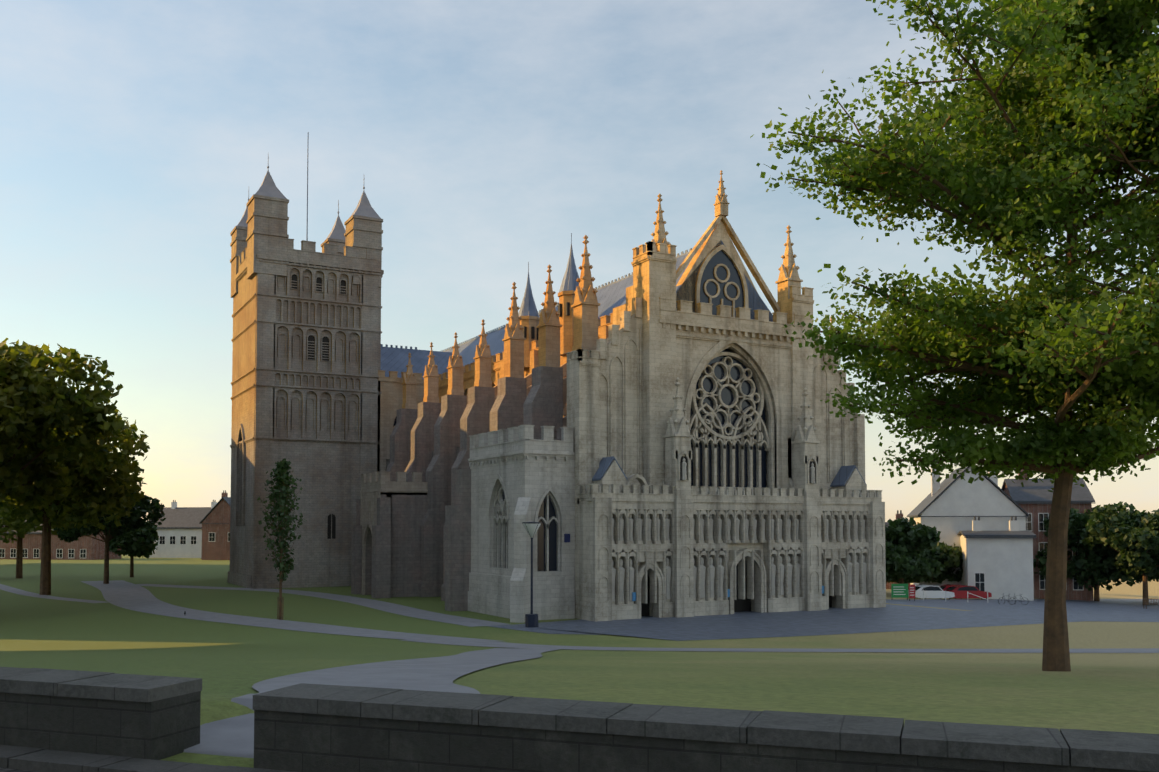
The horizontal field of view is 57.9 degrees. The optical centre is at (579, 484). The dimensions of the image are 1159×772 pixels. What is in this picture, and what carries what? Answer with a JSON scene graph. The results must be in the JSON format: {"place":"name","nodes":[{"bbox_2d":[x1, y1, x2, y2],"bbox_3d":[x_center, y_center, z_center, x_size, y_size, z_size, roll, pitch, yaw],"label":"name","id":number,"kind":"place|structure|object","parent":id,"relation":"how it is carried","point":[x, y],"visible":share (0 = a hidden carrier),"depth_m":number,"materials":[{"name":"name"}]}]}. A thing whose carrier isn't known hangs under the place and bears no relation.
{"place":"outdoors","nodes":[
{"label":"outdoors","id":0,"kind":"place"},
{"bbox_2d":[227,194,383,588],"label":"bell tower","id":1,"kind":"structure","parent":0,"point":[315,421],"depth_m":111.81,"materials":[{"name":"beige stone"}]},
{"bbox_2d":[237,166,380,239],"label":"turret roofs","id":2,"kind":"structure","parent":1,"relation":"on","point":[268,187],"depth_m":115.73,"materials":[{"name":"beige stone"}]},
{"bbox_2d":[489,621,609,634],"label":"plaza paving","id":3,"kind":"structure","parent":0,"point":[547,631],"depth_m":64.38,"materials":[{"name":"grey stone"}]},
{"bbox_2d":[248,132,866,486],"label":"cathedral lead roofs","id":4,"kind":"structure","parent":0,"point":[611,295],"depth_m":96.14,"materials":[{"name":"grey metal"}]},
{"bbox_2d":[0,555,1158,767],"bbox_3d":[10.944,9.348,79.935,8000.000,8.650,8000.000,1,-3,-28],"label":"lawn","id":5,"kind":"structure","parent":0,"point":[1114,692],"depth_m":35.73,"materials":[{"name":"green plant"}]},
{"bbox_2d":[0,510,52,577],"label":"tree","id":6,"kind":"object","parent":5,"relation":"on","point":[10,534],"depth_m":126.50,"materials":[{"name":"plant"}]},
{"bbox_2d":[0,584,106,602],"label":"footpath","id":7,"kind":"structure","parent":5,"relation":"on","point":[13,590],"depth_m":96.87,"materials":[{"name":"grey asphalt"}]},
{"bbox_2d":[0,531,121,559],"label":"house walls","id":8,"kind":"structure","parent":5,"relation":"on","point":[95,549],"depth_m":202.74,"materials":[{"name":"brown brick"}]},
{"bbox_2d":[0,549,85,557],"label":"windows","id":9,"kind":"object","parent":8,"relation":"in","point":[2,552],"depth_m":203.35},
{"bbox_2d":[0,549,85,557],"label":"house frames","id":10,"kind":"structure","parent":8,"relation":"in","point":[59,553],"depth_m":203.33,"materials":[{"name":"white wood"}]},
{"bbox_2d":[3,520,87,533],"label":"house roof","id":11,"kind":"structure","parent":8,"relation":"on","point":[38,531],"depth_m":203.53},
{"bbox_2d":[0,338,127,511],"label":"tree","id":12,"kind":"object","parent":5,"relation":"on","point":[29,385],"depth_m":77.90,"materials":[{"name":"green plant"}]},
{"bbox_2d":[0,413,149,594],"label":"tree","id":13,"kind":"object","parent":5,"relation":"on","point":[109,483],"depth_m":97.09,"materials":[{"name":"green plant"}]},
{"bbox_2d":[53,492,165,583],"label":"tree","id":14,"kind":"object","parent":5,"relation":"on","point":[142,508],"depth_m":116.89,"materials":[{"name":"green plant"}]},
{"bbox_2d":[109,522,158,576],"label":"tree","id":15,"kind":"object","parent":5,"relation":"on","point":[139,542],"depth_m":130.69,"materials":[{"name":"green plant"}]},
{"bbox_2d":[0,745,293,771],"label":"kerb stones","id":16,"kind":"object","parent":5,"relation":"on","point":[29,758],"visible":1,"depth_m":10.10,"materials":[{"name":"grey stone"}]},
{"bbox_2d":[145,502,216,557],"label":"house walls","id":17,"kind":"structure","parent":5,"relation":"on","point":[178,550],"depth_m":213.74,"materials":[{"name":"white paint"}]},
{"bbox_2d":[160,536,195,543],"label":"house glass","id":18,"kind":"object","parent":17,"relation":"in","point":[182,541],"depth_m":213.58,"materials":[{"name":"glass"}]},
{"bbox_2d":[154,536,201,544],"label":"house frames","id":19,"kind":"structure","parent":17,"relation":"in","point":[180,540],"depth_m":213.61,"materials":[{"name":"white wood"}]},
{"bbox_2d":[148,500,215,528],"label":"house roof","id":20,"kind":"structure","parent":17,"relation":"on","point":[184,517],"depth_m":215.90,"materials":[{"name":"tile"}]},
{"bbox_2d":[201,493,229,559],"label":"house walls","id":21,"kind":"structure","parent":5,"relation":"on","point":[218,548],"depth_m":199.56,"materials":[{"name":"red brick"}]},
{"bbox_2d":[199,490,230,523],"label":"house roof","id":22,"kind":"structure","parent":21,"relation":"on","point":[227,499],"depth_m":199.77,"materials":[{"name":"grey tile"}]},
{"bbox_2d":[209,533,229,540],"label":"house glass","id":23,"kind":"object","parent":21,"relation":"in","point":[211,536],"depth_m":199.71,"materials":[{"name":"glass"}]},
{"bbox_2d":[257,458,306,619],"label":"young tree","id":24,"kind":"object","parent":5,"relation":"on","point":[282,467],"depth_m":72.04,"materials":[{"name":"green plant"}]},
{"bbox_2d":[81,580,498,642],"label":"curved path","id":25,"kind":"structure","parent":5,"relation":"on","point":[126,595],"depth_m":73.50,"materials":[{"name":"grey asphalt"}]},
{"bbox_2d":[136,584,509,626],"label":"path","id":26,"kind":"structure","parent":5,"relation":"on","point":[410,611],"depth_m":83.66,"materials":[{"name":"grey asphalt"}]},
{"bbox_2d":[184,648,557,757],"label":"path","id":27,"kind":"structure","parent":5,"relation":"on","point":[233,736],"depth_m":17.64,"materials":[{"name":"grey asphalt"}]},
{"bbox_2d":[351,366,562,610],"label":"aisle wall","id":28,"kind":"structure","parent":5,"relation":"on","point":[418,544],"depth_m":95.09,"materials":[{"name":"beige stone"}]},
{"bbox_2d":[360,235,612,594],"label":"cathedral nave","id":29,"kind":"structure","parent":5,"relation":"on","point":[581,326],"depth_m":94.63,"materials":[{"name":"beige stone"}]},
{"bbox_2d":[468,425,574,622],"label":"corner chapel","id":30,"kind":"structure","parent":5,"relation":"on","point":[523,469],"depth_m":73.21,"materials":[{"name":"grey stone"}]},
{"bbox_2d":[564,534,569,541],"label":"wall sign","id":31,"kind":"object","parent":30,"relation":"attached to","point":[566,537],"depth_m":73.09,"materials":[{"name":"blue"}]},
{"bbox_2d":[0,691,1152,771],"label":"wall","id":32,"kind":"structure","parent":5,"relation":"on","point":[283,741],"depth_m":9.33,"materials":[{"name":"stone"}]},
{"bbox_2d":[0,667,1158,771],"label":"wall coping","id":33,"kind":"object","parent":32,"relation":"on","point":[1104,749],"depth_m":8.73,"materials":[{"name":"stone"}]},
{"bbox_2d":[401,640,1158,652],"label":"cross path","id":34,"kind":"structure","parent":5,"relation":"on","point":[1102,650],"depth_m":50.26,"materials":[{"name":"grey asphalt"}]},
{"bbox_2d":[885,541,919,582],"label":"tree","id":35,"kind":"object","parent":5,"relation":"on","point":[899,564],"visible":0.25,"depth_m":103.29,"materials":[{"name":"green plant"}]},
{"bbox_2d":[904,541,962,583],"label":"tree","id":36,"kind":"object","parent":5,"relation":"on","point":[948,557],"visible":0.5,"depth_m":114.23,"materials":[{"name":"green plant"}]},
{"bbox_2d":[750,0,1158,671],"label":"tree","id":37,"kind":"object","parent":5,"relation":"on","point":[1119,21],"depth_m":23.58,"materials":[{"name":"green plant"}]},
{"bbox_2d":[944,585,991,597],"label":"car","id":38,"kind":"object","parent":5,"relation":"on","point":[960,594],"depth_m":105.88,"materials":[{"name":"red metal"}]},
{"bbox_2d":[940,584,953,590],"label":"red car","id":39,"kind":"object","parent":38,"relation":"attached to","point":[948,585],"depth_m":110.27,"materials":[{"name":"red metal"}]},
{"bbox_2d":[960,520,1033,600],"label":"low house walls","id":40,"kind":"structure","parent":5,"relation":"on","point":[1005,565],"depth_m":110.30,"materials":[{"name":"white paint"}]},
{"bbox_2d":[974,572,984,589],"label":"white house frames","id":41,"kind":"structure","parent":40,"relation":"in","point":[980,582],"depth_m":110.58,"materials":[{"name":"white wood"}]},
{"bbox_2d":[975,573,984,590],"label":"window","id":42,"kind":"structure","parent":40,"relation":"in","point":[979,578],"depth_m":110.66,"materials":[{"name":"black glass"}]},
{"bbox_2d":[958,516,1036,537],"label":"flat roof","id":43,"kind":"structure","parent":40,"relation":"on","point":[997,534],"depth_m":110.82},
{"bbox_2d":[1078,501,1158,604],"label":"tree","id":44,"kind":"object","parent":5,"relation":"on","point":[1131,536],"depth_m":109.52,"materials":[{"name":"green plant"}]},
{"bbox_2d":[1121,511,1158,582],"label":"tree","id":45,"kind":"object","parent":5,"relation":"on","point":[1156,577],"depth_m":122.83,"materials":[{"name":"green plant"}]},
{"bbox_2d":[0,0,1158,521],"label":"sky","id":46,"kind":"structure","parent":0,"point":[136,135],"materials":[{"name":"blue"}]},
{"bbox_2d":[513,599,1158,640],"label":"plaza paving","id":47,"kind":"structure","parent":0,"point":[889,617],"depth_m":72.06,"materials":[{"name":"grey stone"}]},
{"bbox_2d":[522,522,541,627],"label":"lamp post","id":48,"kind":"object","parent":47,"relation":"on","point":[531,619],"visible":0.81,"depth_m":66.59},
{"bbox_2d":[523,523,540,537],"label":"lamp post lantern","id":49,"kind":"object","parent":48,"relation":"attached to","point":[531,527],"visible":0.96,"depth_m":66.62,"materials":[{"name":"white glass"}]},
{"bbox_2d":[566,170,885,621],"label":"cathedral facade","id":50,"kind":"structure","parent":47,"relation":"on","point":[632,390],"depth_m":77.81,"materials":[{"name":"stone"}]},
{"bbox_2d":[238,250,765,570],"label":"window glass","id":51,"kind":"object","parent":50,"relation":"in","point":[722,257],"visible":0.04,"depth_m":80.22,"materials":[{"name":"black glass"}]},
{"bbox_2d":[291,275,831,615],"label":"dark openings","id":52,"kind":"object","parent":50,"relation":"in","point":[741,605],"visible":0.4,"depth_m":88.79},
{"bbox_2d":[632,586,823,600],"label":"notice board doors","id":53,"kind":"structure","parent":50,"relation":"attached to","point":[633,596],"depth_m":72.59,"materials":[{"name":"blue"}]},
{"bbox_2d":[598,458,875,601],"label":"statues","id":54,"kind":"object","parent":50,"relation":"attached to","point":[702,566],"visible":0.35,"depth_m":76.19,"materials":[{"name":"grey stone"}]},
{"bbox_2d":[891,584,907,597],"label":"sign board","id":55,"kind":"object","parent":47,"relation":"on","point":[899,586],"visible":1,"depth_m":95.09,"materials":[{"name":"green metal"}]},
{"bbox_2d":[909,584,914,597],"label":"red sign board","id":56,"kind":"object","parent":47,"relation":"on","point":[911,585],"visible":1,"depth_m":95.07,"materials":[{"name":"red metal"}]},
{"bbox_2d":[885,517,942,583],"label":"tree","id":57,"kind":"object","parent":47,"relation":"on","point":[911,535],"depth_m":108.43,"materials":[{"name":"green plant"}]},
{"bbox_2d":[908,585,954,597],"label":"white car","id":58,"kind":"object","parent":47,"relation":"on","point":[929,594],"visible":0.75,"depth_m":101.78,"materials":[{"name":"white metal"}]},
{"bbox_2d":[915,586,941,590],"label":"car windows","id":59,"kind":"structure","parent":58,"relation":"in","point":[931,588],"depth_m":101.75,"materials":[{"name":"black glass"}]},
{"bbox_2d":[923,590,987,602],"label":"fence posts","id":60,"kind":"object","parent":47,"relation":"on","point":[967,596],"visible":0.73,"depth_m":97.96,"materials":[{"name":"white"}]},
{"bbox_2d":[1033,506,1158,600],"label":"tree","id":61,"kind":"object","parent":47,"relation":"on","point":[1106,572],"depth_m":115.80,"materials":[{"name":"green plant"}]},
{"bbox_2d":[885,510,901,526],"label":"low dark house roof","id":62,"kind":"structure","parent":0,"point":[887,523],"depth_m":137.44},
{"bbox_2d":[886,514,909,588],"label":"low dark house walls","id":63,"kind":"structure","parent":0,"point":[888,585],"depth_m":133.62,"materials":[{"name":"brown brick"}]},
{"bbox_2d":[910,467,1092,600],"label":"house walls","id":64,"kind":"structure","parent":0,"point":[958,496],"depth_m":116.50,"materials":[{"name":"white paint"}]},
{"bbox_2d":[907,466,1094,516],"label":"house roof","id":65,"kind":"structure","parent":64,"relation":"on","point":[1030,492],"depth_m":119.93,"materials":[{"name":"grey tile"}]},
{"bbox_2d":[1026,514,1082,588],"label":"windows","id":66,"kind":"structure","parent":64,"relation":"in","point":[1042,545],"depth_m":118.37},
{"bbox_2d":[1026,513,1083,589],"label":"window frames","id":67,"kind":"structure","parent":64,"relation":"in","point":[1044,580],"depth_m":118.28,"materials":[{"name":"white wood"}]},
{"bbox_2d":[1143,598,1158,604],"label":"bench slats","id":68,"kind":"object","parent":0,"point":[1150,601],"visible":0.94,"depth_m":99.21,"materials":[{"name":"brown wood"}]}
]}

